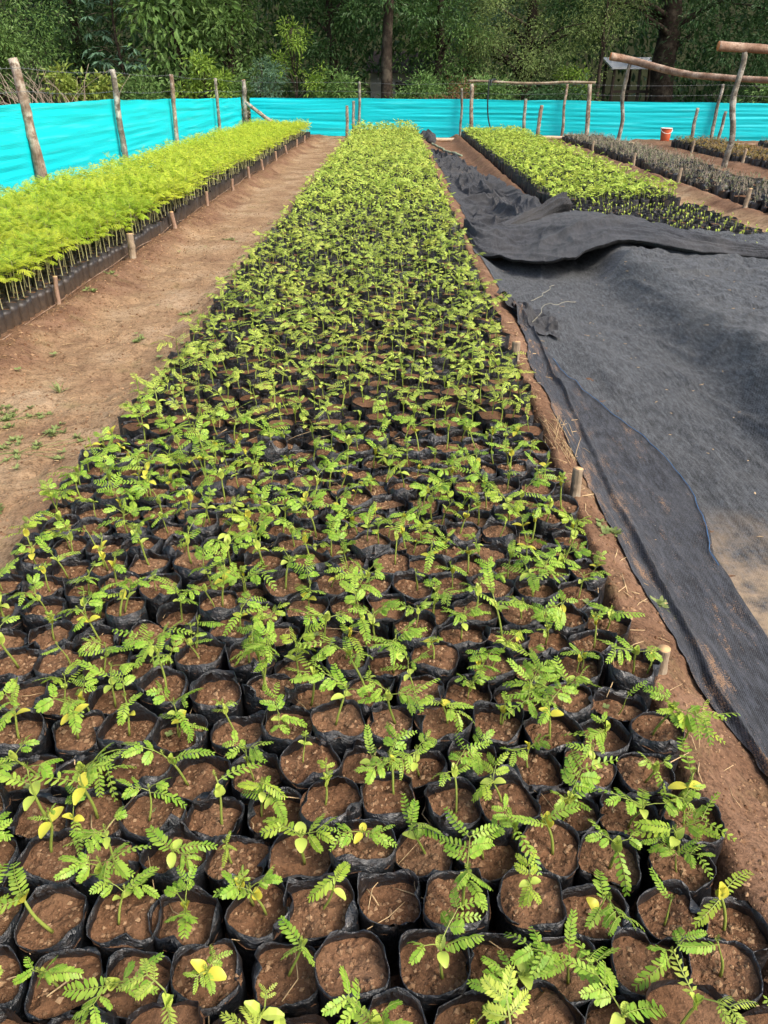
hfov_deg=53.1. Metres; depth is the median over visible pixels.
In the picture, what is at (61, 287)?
feathery seedling
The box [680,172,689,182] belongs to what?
grey sapling
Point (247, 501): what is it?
bagged seedling
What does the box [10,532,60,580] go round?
bagged seedling
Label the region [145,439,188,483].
bagged seedling
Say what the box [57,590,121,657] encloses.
bagged seedling
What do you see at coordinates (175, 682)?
bagged seedling
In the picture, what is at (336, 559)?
bagged seedling
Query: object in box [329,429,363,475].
bagged seedling
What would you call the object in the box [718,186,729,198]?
grey sapling
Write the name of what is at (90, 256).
feathery seedling
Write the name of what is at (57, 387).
weed
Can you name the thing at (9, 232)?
feathery seedling
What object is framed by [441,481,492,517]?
bagged seedling
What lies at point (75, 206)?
feathery seedling
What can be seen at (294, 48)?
sapling
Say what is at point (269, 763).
bagged seedling
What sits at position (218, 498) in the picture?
bagged seedling
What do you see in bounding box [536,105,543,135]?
post
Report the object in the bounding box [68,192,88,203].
feathery seedling
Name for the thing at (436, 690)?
bagged seedling
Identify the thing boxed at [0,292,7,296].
feathery seedling
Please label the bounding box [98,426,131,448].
bagged seedling
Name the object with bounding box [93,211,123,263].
feathery seedling
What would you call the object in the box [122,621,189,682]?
bagged seedling
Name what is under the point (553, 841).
bagged seedling
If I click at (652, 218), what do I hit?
sown bag
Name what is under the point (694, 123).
post
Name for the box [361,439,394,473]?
bagged seedling
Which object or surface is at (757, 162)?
rusty sapling
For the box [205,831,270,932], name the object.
bagged seedling
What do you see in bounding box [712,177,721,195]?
grey sapling
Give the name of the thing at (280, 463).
bagged seedling
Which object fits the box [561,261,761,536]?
cloth litter
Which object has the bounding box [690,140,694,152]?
stake
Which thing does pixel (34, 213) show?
feathery seedling
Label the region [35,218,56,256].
feathery seedling
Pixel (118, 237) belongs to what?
feathery seedling
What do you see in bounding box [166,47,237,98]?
sapling
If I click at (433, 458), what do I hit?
bagged seedling
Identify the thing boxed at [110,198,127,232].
feathery seedling
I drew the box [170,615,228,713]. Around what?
bagged seedling
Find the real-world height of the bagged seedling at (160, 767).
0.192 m
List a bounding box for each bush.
[0,10,43,104]
[38,57,125,102]
[102,64,176,99]
[197,66,265,119]
[309,61,368,97]
[376,57,451,98]
[409,67,476,98]
[450,73,527,99]
[519,73,606,100]
[724,73,767,103]
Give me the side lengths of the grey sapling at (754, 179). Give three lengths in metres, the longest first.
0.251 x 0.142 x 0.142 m
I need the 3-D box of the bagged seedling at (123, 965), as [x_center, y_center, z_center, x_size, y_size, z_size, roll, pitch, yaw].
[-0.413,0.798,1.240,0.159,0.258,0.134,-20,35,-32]
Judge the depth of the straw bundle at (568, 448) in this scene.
3.29 m
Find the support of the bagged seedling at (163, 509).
on the ground
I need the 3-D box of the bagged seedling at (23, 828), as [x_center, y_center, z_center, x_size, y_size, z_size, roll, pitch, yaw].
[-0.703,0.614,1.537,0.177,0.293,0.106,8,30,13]
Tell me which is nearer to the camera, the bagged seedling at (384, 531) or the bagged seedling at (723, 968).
the bagged seedling at (723, 968)
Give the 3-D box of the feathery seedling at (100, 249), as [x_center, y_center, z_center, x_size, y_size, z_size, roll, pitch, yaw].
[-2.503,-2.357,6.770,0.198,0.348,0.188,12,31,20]
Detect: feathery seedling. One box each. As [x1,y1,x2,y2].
[0,196,15,230]
[0,197,17,239]
[0,208,21,243]
[0,225,16,246]
[0,231,15,272]
[0,236,22,290]
[0,245,34,316]
[0,248,8,290]
[0,249,34,321]
[0,252,15,329]
[0,259,15,300]
[0,262,10,333]
[0,264,21,325]
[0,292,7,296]
[1,206,23,226]
[1,209,23,229]
[1,226,30,273]
[1,246,33,288]
[1,250,21,295]
[1,251,21,291]
[2,237,33,284]
[2,254,15,278]
[3,260,24,299]
[4,194,25,210]
[6,189,24,203]
[6,197,26,208]
[6,246,38,287]
[8,251,31,294]
[8,252,43,313]
[10,214,49,263]
[11,212,46,226]
[11,223,41,269]
[12,226,39,271]
[12,230,41,276]
[13,243,47,309]
[15,205,45,222]
[18,230,54,287]
[19,238,57,306]
[20,211,49,257]
[21,196,49,217]
[22,188,45,224]
[25,222,51,267]
[27,192,44,206]
[27,204,44,217]
[27,230,53,270]
[27,242,47,280]
[28,212,61,258]
[31,245,44,275]
[32,231,56,275]
[32,233,64,298]
[34,243,57,301]
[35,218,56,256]
[36,198,65,219]
[37,233,66,274]
[38,206,60,227]
[38,248,55,280]
[39,211,54,221]
[39,215,67,253]
[40,194,58,225]
[42,229,64,265]
[42,236,78,294]
[48,222,84,264]
[48,225,77,266]
[48,229,81,291]
[49,192,73,203]
[51,220,77,258]
[53,197,74,238]
[53,208,81,249]
[53,229,85,286]
[56,229,83,282]
[57,216,88,252]
[59,194,86,211]
[60,202,89,219]
[61,200,84,216]
[61,214,84,258]
[62,207,92,245]
[62,229,82,262]
[65,217,91,257]
[65,219,95,260]
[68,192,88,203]
[68,231,90,280]
[72,228,98,277]
[74,221,98,274]
[75,202,100,244]
[76,213,96,248]
[76,221,106,254]
[80,217,109,272]
[80,220,95,251]
[81,193,102,229]
[82,210,108,247]
[83,204,110,245]
[86,187,101,196]
[88,208,113,268]
[89,199,117,246]
[90,225,104,251]
[93,193,115,230]
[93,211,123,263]
[93,225,113,270]
[96,211,111,241]
[99,209,113,245]
[100,192,119,225]
[103,198,121,235]
[103,200,121,238]
[103,222,121,262]
[104,203,132,260]
[107,216,125,245]
[108,198,128,238]
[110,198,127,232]
[113,210,130,244]
[113,216,132,258]
[115,195,143,250]
[118,195,148,230]
[118,196,135,232]
[119,189,144,224]
[119,219,136,251]
[120,198,142,232]
[122,189,138,224]
[123,202,146,247]
[125,189,140,229]
[127,191,150,223]
[127,203,149,245]
[134,195,158,240]
[136,207,147,241]
[142,197,159,237]
[146,192,160,234]
[147,200,161,235]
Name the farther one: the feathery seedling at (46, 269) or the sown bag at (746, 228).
the sown bag at (746, 228)
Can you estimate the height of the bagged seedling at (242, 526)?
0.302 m
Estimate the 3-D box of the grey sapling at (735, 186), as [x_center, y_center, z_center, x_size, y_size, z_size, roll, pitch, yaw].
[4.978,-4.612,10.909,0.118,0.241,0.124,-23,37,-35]
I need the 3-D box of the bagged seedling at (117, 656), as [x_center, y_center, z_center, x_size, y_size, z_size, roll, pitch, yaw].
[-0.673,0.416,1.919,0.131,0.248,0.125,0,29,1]
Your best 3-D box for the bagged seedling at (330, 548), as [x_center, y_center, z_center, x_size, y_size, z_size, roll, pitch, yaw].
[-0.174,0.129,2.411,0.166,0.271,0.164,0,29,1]
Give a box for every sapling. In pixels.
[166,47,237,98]
[242,54,289,97]
[263,14,328,97]
[551,62,600,100]
[654,165,661,174]
[660,166,666,176]
[666,167,673,178]
[671,167,677,179]
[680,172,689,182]
[687,174,695,182]
[697,177,704,189]
[701,178,709,190]
[703,186,711,192]
[707,161,714,171]
[710,176,716,185]
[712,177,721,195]
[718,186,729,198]
[729,180,738,190]
[733,192,739,202]
[734,184,743,194]
[737,187,748,204]
[744,153,750,163]
[747,172,755,182]
[750,195,760,209]
[752,190,762,200]
[754,155,761,165]
[760,200,767,212]
[761,154,767,167]
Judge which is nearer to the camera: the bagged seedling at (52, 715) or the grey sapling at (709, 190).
the bagged seedling at (52, 715)
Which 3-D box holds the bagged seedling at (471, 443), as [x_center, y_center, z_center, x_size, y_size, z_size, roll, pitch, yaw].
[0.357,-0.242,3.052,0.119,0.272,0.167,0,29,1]
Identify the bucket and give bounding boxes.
[660,128,672,140]
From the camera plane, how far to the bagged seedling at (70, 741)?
1.68 m
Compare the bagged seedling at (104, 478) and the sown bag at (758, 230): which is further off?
the sown bag at (758, 230)
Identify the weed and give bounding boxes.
[0,403,51,428]
[0,421,84,468]
[42,425,66,435]
[49,381,69,392]
[82,286,96,291]
[132,335,143,342]
[165,730,172,736]
[179,310,196,314]
[596,518,621,536]
[650,596,676,618]
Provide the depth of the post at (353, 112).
22.09 m
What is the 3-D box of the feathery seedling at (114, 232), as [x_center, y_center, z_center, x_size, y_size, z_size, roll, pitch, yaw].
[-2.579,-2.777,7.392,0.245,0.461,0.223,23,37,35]
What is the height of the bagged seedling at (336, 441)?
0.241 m
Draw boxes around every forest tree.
[0,0,90,104]
[4,0,135,94]
[100,0,242,98]
[160,0,299,115]
[267,0,408,97]
[316,0,480,98]
[380,0,503,98]
[407,0,528,97]
[447,0,632,99]
[534,0,767,102]
[542,0,666,100]
[691,0,767,102]
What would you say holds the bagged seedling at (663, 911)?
on the ground
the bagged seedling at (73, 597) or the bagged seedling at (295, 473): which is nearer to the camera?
the bagged seedling at (73, 597)
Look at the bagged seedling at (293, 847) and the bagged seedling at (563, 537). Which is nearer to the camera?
the bagged seedling at (293, 847)
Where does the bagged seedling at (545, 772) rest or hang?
on the ground
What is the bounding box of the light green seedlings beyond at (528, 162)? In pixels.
[461,123,680,207]
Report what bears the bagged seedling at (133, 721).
on the ground
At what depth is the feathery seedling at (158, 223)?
7.97 m
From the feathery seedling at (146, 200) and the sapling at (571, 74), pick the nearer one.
the feathery seedling at (146, 200)
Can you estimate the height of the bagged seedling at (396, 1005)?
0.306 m
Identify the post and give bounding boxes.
[345,106,348,139]
[352,101,354,128]
[522,99,526,128]
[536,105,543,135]
[690,108,698,138]
[717,111,726,138]
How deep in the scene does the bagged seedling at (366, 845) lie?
1.42 m
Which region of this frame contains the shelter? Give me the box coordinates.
[601,57,651,101]
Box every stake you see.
[53,276,60,304]
[126,233,136,258]
[169,211,176,228]
[205,191,208,205]
[231,179,234,190]
[247,167,250,177]
[511,341,520,360]
[570,466,583,497]
[631,153,636,166]
[656,645,670,674]
[676,168,682,182]
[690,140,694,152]
[741,148,747,162]
[742,188,752,207]
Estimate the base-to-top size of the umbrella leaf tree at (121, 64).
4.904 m
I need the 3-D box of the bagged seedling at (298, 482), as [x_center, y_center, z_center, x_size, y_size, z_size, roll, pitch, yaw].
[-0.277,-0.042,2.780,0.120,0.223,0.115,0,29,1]
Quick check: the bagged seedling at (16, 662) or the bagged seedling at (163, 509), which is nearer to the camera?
the bagged seedling at (16, 662)
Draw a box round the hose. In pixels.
[487,78,496,126]
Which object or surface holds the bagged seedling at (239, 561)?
on the ground
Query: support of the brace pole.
attached to the sheet fence at (444, 118)
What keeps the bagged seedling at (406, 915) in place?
on the ground
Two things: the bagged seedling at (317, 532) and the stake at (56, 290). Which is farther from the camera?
the stake at (56, 290)
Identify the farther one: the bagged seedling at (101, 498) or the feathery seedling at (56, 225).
the feathery seedling at (56, 225)
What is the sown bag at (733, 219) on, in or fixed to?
on the ground
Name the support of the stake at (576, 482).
on the ground
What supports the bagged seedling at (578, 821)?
on the ground
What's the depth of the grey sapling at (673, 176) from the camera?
12.35 m
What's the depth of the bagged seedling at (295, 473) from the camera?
2.86 m
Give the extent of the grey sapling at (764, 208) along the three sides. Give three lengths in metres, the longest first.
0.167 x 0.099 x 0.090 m
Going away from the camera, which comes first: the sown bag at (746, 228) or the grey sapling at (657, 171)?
the sown bag at (746, 228)
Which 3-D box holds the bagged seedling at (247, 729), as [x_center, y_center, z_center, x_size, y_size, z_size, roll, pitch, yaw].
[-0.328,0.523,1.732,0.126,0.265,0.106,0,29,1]
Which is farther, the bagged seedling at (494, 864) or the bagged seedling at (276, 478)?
the bagged seedling at (276, 478)
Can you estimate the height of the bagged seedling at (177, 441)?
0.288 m
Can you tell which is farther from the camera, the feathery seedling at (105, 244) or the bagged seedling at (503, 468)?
the feathery seedling at (105, 244)
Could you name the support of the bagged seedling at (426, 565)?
on the ground
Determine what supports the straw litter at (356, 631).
on the ground
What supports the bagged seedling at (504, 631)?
on the ground
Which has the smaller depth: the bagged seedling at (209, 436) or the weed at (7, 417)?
the bagged seedling at (209, 436)
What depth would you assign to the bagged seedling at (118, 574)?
2.16 m
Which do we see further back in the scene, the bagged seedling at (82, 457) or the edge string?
the edge string
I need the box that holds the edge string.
[2,138,306,339]
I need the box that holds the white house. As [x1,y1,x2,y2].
[366,51,443,97]
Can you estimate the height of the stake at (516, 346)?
0.194 m
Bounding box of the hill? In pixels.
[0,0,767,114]
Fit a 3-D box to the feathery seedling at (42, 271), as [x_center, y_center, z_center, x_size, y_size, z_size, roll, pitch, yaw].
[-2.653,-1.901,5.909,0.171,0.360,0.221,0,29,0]
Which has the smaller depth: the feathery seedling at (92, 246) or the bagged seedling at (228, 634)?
the bagged seedling at (228, 634)
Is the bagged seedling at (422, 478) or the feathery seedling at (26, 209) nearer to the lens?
the bagged seedling at (422, 478)
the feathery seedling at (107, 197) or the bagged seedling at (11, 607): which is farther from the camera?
the feathery seedling at (107, 197)
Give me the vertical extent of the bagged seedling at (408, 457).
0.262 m
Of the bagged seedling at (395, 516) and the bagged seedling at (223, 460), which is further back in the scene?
the bagged seedling at (223, 460)
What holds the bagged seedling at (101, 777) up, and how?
on the ground
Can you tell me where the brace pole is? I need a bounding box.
[245,101,272,121]
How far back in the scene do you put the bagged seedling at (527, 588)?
2.17 m
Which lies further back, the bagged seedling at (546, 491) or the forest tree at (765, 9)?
the forest tree at (765, 9)
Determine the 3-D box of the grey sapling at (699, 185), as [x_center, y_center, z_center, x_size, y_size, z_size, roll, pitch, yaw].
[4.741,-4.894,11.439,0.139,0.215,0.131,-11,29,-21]
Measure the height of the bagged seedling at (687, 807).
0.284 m
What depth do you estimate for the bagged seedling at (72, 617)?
2.10 m
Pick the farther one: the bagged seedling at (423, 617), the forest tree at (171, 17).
the forest tree at (171, 17)
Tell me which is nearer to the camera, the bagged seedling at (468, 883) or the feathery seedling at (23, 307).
the bagged seedling at (468, 883)
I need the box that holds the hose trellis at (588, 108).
[468,80,595,134]
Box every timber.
[436,138,453,141]
[541,136,561,139]
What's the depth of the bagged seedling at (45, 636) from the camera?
2.00 m
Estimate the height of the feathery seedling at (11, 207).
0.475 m
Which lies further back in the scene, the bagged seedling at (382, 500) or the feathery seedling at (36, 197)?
the feathery seedling at (36, 197)
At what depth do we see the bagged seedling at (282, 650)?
2.00 m
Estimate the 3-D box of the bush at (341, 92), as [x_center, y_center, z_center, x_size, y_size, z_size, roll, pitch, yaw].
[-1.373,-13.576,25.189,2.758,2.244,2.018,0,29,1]
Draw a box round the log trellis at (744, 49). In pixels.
[609,41,767,167]
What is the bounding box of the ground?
[0,134,767,1005]
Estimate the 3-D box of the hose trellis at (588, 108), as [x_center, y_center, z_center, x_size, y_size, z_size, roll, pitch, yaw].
[4.029,-11.129,21.476,3.479,1.676,0.169,7,30,12]
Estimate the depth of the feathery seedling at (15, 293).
5.33 m
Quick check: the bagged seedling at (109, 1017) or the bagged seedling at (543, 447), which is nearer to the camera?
the bagged seedling at (109, 1017)
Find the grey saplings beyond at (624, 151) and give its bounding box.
[562,131,713,172]
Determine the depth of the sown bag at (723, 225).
7.64 m
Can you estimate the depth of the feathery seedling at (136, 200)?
7.69 m
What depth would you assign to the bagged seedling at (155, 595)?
2.15 m
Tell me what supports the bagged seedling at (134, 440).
on the ground
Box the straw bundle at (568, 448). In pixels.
[534,411,580,462]
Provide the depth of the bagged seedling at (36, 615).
2.07 m
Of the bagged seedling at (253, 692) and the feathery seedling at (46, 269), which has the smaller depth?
the bagged seedling at (253, 692)
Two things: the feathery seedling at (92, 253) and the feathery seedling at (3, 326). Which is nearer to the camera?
the feathery seedling at (3, 326)
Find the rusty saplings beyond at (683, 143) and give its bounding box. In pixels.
[671,134,739,149]
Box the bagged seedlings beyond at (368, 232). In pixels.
[0,118,767,1023]
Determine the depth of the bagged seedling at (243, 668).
1.89 m
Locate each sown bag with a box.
[642,212,652,216]
[647,214,656,220]
[672,220,682,227]
[681,222,691,229]
[684,220,694,227]
[697,217,708,225]
[708,218,720,225]
[719,220,730,226]
[725,212,737,221]
[737,225,749,234]
[741,222,752,229]
[751,224,761,232]
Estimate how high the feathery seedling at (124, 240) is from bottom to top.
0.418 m
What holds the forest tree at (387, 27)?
on the ground
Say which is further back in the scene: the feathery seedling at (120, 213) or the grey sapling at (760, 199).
the grey sapling at (760, 199)
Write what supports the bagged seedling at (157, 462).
on the ground
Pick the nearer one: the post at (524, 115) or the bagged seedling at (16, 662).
the bagged seedling at (16, 662)
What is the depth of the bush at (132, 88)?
24.19 m
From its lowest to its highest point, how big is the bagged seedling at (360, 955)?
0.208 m
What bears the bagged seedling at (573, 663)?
on the ground
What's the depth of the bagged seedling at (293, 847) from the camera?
1.43 m
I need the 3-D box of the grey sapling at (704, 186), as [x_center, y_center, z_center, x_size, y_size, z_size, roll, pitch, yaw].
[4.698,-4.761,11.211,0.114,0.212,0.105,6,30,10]
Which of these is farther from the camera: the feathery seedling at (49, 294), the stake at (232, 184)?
the stake at (232, 184)
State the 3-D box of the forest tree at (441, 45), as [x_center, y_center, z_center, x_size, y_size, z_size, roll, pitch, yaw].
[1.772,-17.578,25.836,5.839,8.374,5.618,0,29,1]
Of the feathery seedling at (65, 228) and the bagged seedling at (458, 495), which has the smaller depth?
the bagged seedling at (458, 495)
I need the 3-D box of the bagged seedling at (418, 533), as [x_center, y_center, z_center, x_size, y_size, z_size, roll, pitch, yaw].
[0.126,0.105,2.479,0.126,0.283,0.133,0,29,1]
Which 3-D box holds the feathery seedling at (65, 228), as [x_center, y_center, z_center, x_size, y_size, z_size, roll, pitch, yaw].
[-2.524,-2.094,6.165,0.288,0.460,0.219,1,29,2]
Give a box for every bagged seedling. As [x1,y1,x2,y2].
[0,557,31,632]
[0,560,24,596]
[0,615,41,688]
[0,628,28,650]
[0,676,49,716]
[0,680,55,762]
[0,734,59,812]
[0,755,20,786]
[0,758,75,852]
[0,783,14,837]
[0,811,24,905]
[0,862,91,978]
[0,863,29,982]
[0,944,30,1023]
[5,512,54,559]
[7,573,67,633]
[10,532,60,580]
[12,946,104,1023]
[15,803,87,900]
[21,561,68,602]
[23,742,130,854]
[25,610,75,656]
[33,638,85,687]
[34,661,94,755]
[34,683,106,764]
[35,478,76,534]
[35,536,90,585]
[38,511,82,542]
[44,518,87,559]
[47,469,99,507]
[47,1007,119,1023]
[48,750,136,801]
[52,659,140,730]
[53,806,150,909]
[57,459,93,505]
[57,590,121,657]
[60,586,106,634]
[61,561,105,610]
[62,525,125,562]
[62,948,173,1023]
[71,516,112,540]
[75,496,108,522]
[78,437,111,470]
[78,635,133,686]
[80,443,119,479]
[86,866,163,971]
[89,448,134,509]
[89,531,128,586]
[92,473,129,487]
[93,426,134,463]
[94,472,142,532]
[95,505,151,545]
[96,663,160,762]
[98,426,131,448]
[98,549,139,610]
[100,577,149,643]
[107,741,175,804]
[112,623,191,716]
[115,452,144,473]
[115,516,163,567]
[116,777,188,850]
[118,478,179,529]
[119,447,151,479]
[119,449,163,493]
[121,394,160,448]
[121,619,173,656]
[121,740,232,811]
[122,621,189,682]
[128,525,171,579]
[130,470,169,511]
[132,437,165,459]
[138,569,182,623]
[139,813,217,895]
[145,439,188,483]
[145,452,175,466]
[146,680,211,759]
[147,864,224,961]
[149,510,183,543]
[155,415,190,449]
[155,428,204,467]
[155,450,195,494]
[156,576,200,637]
[161,532,202,572]
[163,622,204,654]
[164,435,196,456]
[166,480,203,507]
[169,443,216,477]
[169,938,247,1023]
[170,472,214,523]
[170,543,239,631]
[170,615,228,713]
[172,513,215,598]
[175,421,220,453]
[178,407,216,441]
[182,487,221,541]
[184,418,225,493]
[187,539,234,606]
[187,762,260,847]
[189,669,243,743]
[197,519,240,565]
[200,465,240,510]
[201,436,234,469]
[201,441,247,477]
[203,528,258,583]
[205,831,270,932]
[209,591,267,647]
[210,560,276,600]
[210,698,266,774]
[213,865,293,996]
[214,495,248,528]
[215,407,253,447]
[221,504,258,548]
[222,467,256,497]
[222,730,282,837]
[223,508,278,557]
[224,431,253,458]
[225,441,267,469]
[225,620,276,715]
[229,445,276,490]
[230,618,297,715]
[235,511,286,582]
[235,598,282,634]
[237,480,272,508]
[237,776,301,846]
[249,484,281,541]
[250,602,300,661]
[251,915,320,1021]
[253,419,289,467]
[256,468,289,493]
[259,501,307,542]
[259,682,312,759]
[260,426,302,450]
[260,813,336,887]
[263,547,311,621]
[268,482,303,519]
[269,454,297,478]
[270,490,330,543]
[273,517,313,564]
[273,619,323,685]
[279,730,342,795]
[281,454,308,476]
[283,861,359,950]
[285,554,328,646]
[286,477,337,523]
[287,653,342,710]
[288,449,316,459]
[288,532,330,578]
[288,606,352,676]
[290,466,322,497]
[295,632,394,729]
[296,436,334,471]
[298,759,362,836]
[302,513,351,557]
[303,460,338,515]
[307,562,349,609]
[308,660,375,761]
[312,484,358,527]
[313,929,390,1023]
[315,427,348,467]
[316,468,337,485]
[319,449,362,497]
[321,818,396,908]
[321,966,427,1023]
[322,520,368,582]
[324,556,383,631]
[325,624,370,687]
[328,422,359,451]
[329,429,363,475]
[331,497,368,541]
[337,479,373,518]
[338,466,370,483]
[339,576,404,652]
[341,724,389,792]
[345,421,373,468]
[350,558,392,601]
[351,501,393,572]
[353,507,387,528]
[355,723,416,841]
[356,676,439,767]
[357,472,388,494]
[357,869,423,975]
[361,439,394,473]
[363,400,390,454]
[363,593,405,645]
[364,618,427,705]
[369,447,403,486]
[370,515,406,549]
[372,493,406,514]
[373,429,403,459]
[373,516,409,593]
[380,729,448,822]
[381,644,444,748]
[385,506,420,531]
[386,459,417,510]
[387,436,417,478]
[390,414,416,448]
[392,415,432,455]
[392,568,432,612]
[392,599,436,652]
[393,793,455,923]
[397,513,433,558]
[397,887,486,1023]
[404,459,434,495]
[407,483,444,526]
[407,498,442,544]
[407,533,449,582]
[409,478,463,540]
[409,636,458,688]
[412,577,473,637]
[413,694,474,760]
[416,446,447,484]
[419,418,447,449]
[422,806,497,949]
[423,453,465,515]
[423,731,486,860]
[427,529,466,570]
[433,417,461,456]
[433,561,475,604]
[433,989,501,1023]
[436,458,468,488]
[438,603,490,675]
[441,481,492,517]
[443,647,504,742]
[445,505,481,550]
[446,411,479,442]
[447,446,480,466]
[447,727,504,790]
[451,547,488,576]
[452,577,501,630]
[453,472,485,503]
[453,815,521,929]
[454,448,497,490]
[455,463,505,517]
[456,491,490,543]
[460,414,489,456]
[462,532,507,567]
[465,932,563,1023]
[466,556,514,605]
[468,424,501,453]
[468,630,523,694]
[470,691,523,756]
[471,751,541,875]
[478,447,510,464]
[481,513,516,553]
[482,562,532,658]
[485,439,527,485]
[485,485,528,537]
[488,463,519,495]
[491,419,527,456]
[491,540,534,597]
[491,649,560,744]
[495,850,566,941]
[496,596,541,634]
[499,505,551,551]
[500,734,562,798]
[501,464,556,512]
[501,545,568,608]
[501,978,585,1023]
[504,425,534,448]
[504,909,620,1016]
[505,530,546,560]
[508,802,579,890]
[510,440,542,478]
[512,644,560,690]
[513,437,550,468]
[520,451,555,507]
[522,495,565,539]
[522,679,584,766]
[523,594,569,658]
[524,539,590,586]
[531,452,564,494]
[531,589,588,638]
[536,749,617,847]
[540,514,585,565]
[540,656,600,723]
[544,472,578,530]
[551,506,591,557]
[553,643,603,696]
[558,564,610,611]
[560,741,616,805]
[561,711,631,764]
[562,869,644,965]
[563,936,666,1023]
[566,610,617,685]
[569,550,606,605]
[573,819,645,909]
[582,602,644,649]
[590,787,677,884]
[593,636,662,711]
[593,680,648,728]
[605,927,706,1008]
[611,751,674,812]
[624,791,736,906]
[627,683,739,772]
[632,867,708,942]
[658,737,725,864]
[675,934,762,1018]
[691,869,767,969]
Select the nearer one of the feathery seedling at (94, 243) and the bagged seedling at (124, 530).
the bagged seedling at (124, 530)
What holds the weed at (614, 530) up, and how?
on the ground
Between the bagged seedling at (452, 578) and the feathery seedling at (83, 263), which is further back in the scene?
the feathery seedling at (83, 263)
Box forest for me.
[0,0,767,117]
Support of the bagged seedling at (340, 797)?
on the ground
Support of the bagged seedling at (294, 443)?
on the ground
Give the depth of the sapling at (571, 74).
26.16 m
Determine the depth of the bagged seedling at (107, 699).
1.79 m
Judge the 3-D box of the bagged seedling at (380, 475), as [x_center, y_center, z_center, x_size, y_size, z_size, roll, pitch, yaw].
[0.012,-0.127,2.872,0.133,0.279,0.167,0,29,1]
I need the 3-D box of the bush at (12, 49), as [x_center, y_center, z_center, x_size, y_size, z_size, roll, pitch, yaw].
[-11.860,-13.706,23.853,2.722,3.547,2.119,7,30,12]
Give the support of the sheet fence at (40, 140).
on the ground
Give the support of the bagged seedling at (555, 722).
on the ground
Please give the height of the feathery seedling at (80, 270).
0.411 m
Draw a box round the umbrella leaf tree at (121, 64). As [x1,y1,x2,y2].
[78,0,152,98]
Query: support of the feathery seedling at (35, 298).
on the ground
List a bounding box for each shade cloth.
[431,148,541,225]
[463,192,767,636]
[497,289,767,776]
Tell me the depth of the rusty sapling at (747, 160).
15.08 m
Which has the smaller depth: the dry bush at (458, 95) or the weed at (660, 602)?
the weed at (660, 602)
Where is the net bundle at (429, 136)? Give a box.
[420,129,436,143]
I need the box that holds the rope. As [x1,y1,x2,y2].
[431,142,462,156]
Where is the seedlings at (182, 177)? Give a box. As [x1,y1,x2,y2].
[0,117,311,337]
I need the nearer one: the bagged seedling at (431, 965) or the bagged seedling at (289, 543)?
the bagged seedling at (431, 965)
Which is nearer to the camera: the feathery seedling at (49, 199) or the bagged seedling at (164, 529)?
the bagged seedling at (164, 529)
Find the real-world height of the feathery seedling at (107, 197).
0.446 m
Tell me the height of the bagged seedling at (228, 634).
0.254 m
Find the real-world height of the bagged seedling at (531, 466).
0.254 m
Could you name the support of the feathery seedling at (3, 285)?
on the ground
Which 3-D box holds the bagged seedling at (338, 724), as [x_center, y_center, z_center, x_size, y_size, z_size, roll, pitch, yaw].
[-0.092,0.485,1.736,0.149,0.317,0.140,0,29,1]
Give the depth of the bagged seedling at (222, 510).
2.59 m
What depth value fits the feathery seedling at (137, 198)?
7.92 m
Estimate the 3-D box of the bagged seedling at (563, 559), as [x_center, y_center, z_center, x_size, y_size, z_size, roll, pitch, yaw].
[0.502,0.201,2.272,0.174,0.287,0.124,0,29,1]
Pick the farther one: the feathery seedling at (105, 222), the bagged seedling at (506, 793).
the feathery seedling at (105, 222)
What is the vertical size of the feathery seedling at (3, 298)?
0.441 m
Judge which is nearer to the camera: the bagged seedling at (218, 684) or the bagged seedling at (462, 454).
the bagged seedling at (218, 684)
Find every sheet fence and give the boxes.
[0,57,247,204]
[247,82,767,140]
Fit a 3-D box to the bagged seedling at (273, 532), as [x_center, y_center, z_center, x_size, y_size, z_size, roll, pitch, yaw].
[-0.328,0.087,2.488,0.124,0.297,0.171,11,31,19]
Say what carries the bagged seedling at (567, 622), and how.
on the ground
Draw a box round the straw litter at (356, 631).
[0,203,758,1023]
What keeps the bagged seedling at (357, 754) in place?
on the ground
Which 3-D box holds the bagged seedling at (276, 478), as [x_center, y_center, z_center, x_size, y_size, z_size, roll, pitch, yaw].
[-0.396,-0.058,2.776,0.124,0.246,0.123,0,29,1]
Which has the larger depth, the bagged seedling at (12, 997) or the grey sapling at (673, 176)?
the grey sapling at (673, 176)
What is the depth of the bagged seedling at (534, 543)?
2.47 m
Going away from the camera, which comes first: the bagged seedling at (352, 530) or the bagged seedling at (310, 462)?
the bagged seedling at (352, 530)
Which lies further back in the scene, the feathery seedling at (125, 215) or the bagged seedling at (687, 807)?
the feathery seedling at (125, 215)
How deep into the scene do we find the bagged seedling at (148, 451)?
3.06 m
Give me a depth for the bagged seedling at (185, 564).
2.25 m
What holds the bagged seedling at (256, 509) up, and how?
on the ground
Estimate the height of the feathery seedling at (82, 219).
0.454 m
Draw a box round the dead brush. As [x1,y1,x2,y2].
[0,64,129,104]
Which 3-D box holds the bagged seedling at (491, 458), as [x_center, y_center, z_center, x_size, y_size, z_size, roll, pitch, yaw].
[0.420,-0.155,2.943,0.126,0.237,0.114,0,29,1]
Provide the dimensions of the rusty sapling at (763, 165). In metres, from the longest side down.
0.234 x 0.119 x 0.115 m
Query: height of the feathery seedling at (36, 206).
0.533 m
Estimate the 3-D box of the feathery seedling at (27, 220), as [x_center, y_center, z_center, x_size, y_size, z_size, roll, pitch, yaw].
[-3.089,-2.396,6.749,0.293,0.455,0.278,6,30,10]

